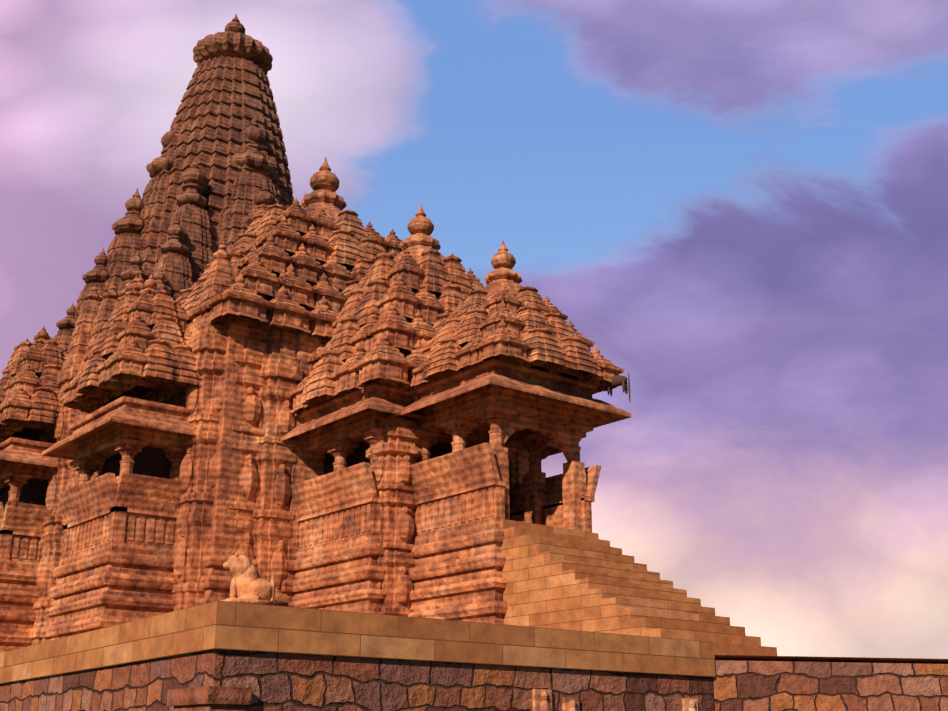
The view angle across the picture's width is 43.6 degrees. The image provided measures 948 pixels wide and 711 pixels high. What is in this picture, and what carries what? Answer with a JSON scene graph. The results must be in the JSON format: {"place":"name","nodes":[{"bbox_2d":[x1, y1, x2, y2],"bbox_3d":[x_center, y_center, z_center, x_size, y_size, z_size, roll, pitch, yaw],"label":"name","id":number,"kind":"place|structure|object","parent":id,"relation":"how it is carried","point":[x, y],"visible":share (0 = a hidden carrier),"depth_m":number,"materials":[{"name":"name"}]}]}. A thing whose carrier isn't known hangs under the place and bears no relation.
{"place":"outdoors","nodes":[
{"label":"outdoors","id":0,"kind":"place"},
{"bbox_2d":[0,0,947,658],"label":"sky","id":1,"kind":"structure","parent":0,"point":[741,205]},
{"bbox_2d":[532,689,697,710],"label":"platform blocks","id":2,"kind":"structure","parent":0,"point":[541,699],"depth_m":17.83,"materials":[{"name":"brown stone"}]},
{"label":"ground","id":3,"kind":"structure","parent":0,"visible":0},
{"bbox_2d":[167,686,251,710],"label":"stone block","id":4,"kind":"structure","parent":3,"relation":"on","point":[210,698],"depth_m":14.48,"materials":[{"name":"stone"}]},
{"bbox_2d":[0,649,713,710],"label":"platform wall","id":5,"kind":"structure","parent":3,"relation":"on","point":[274,681],"depth_m":16.63,"materials":[{"name":"brown stone"}]},
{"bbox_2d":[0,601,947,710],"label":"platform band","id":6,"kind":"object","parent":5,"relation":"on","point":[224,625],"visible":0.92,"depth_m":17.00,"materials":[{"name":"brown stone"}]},
{"bbox_2d":[220,552,287,605],"bbox_3d":[-2.961,2.948,15.549,0.780,0.712,0.780,14,-23,-37],"label":"lion statue","id":7,"kind":"object","parent":6,"relation":"on","point":[248,584],"visible":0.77,"depth_m":15.42,"materials":[{"name":"stone"}]},
{"bbox_2d":[30,241,528,644],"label":"temple walls","id":8,"kind":"structure","parent":6,"relation":"on","point":[243,466],"depth_m":36.47,"materials":[{"name":"stone"}]},
{"bbox_2d":[0,440,468,509],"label":"balcony openings","id":9,"kind":"object","parent":8,"relation":"in","point":[151,461],"depth_m":36.62,"materials":[{"name":"black"}]},
{"bbox_2d":[0,359,630,652],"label":"temple balconies","id":10,"kind":"structure","parent":6,"relation":"on","point":[115,567],"depth_m":34.61,"materials":[{"name":"brown stone"}]},
{"bbox_2d":[0,157,624,459],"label":"temple roofs","id":11,"kind":"structure","parent":10,"relation":"on","point":[415,309],"depth_m":37.57,"materials":[{"name":"brown stone"}]},
{"bbox_2d":[27,13,305,435],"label":"temple tower","id":12,"kind":"structure","parent":11,"relation":"on","point":[218,170],"depth_m":50.83,"materials":[{"name":"stone"}]},
{"bbox_2d":[601,372,629,401],"bbox_3d":[4.076,0.967,34.152,0.918,0.998,0.282,-11,-21,29],"label":"monkey","id":13,"kind":"object","parent":11,"relation":"attached to","point":[618,380],"visible":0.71,"depth_m":34.06},
{"bbox_2d":[500,519,776,655],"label":"stairs","id":14,"kind":"structure","parent":6,"relation":"on","point":[564,578],"depth_m":29.09,"materials":[{"name":"brown stone"}]},
{"bbox_2d":[712,660,947,710],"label":"stone wall","id":15,"kind":"structure","parent":3,"relation":"on","point":[785,686],"depth_m":20.56,"materials":[{"name":"brown stone"}]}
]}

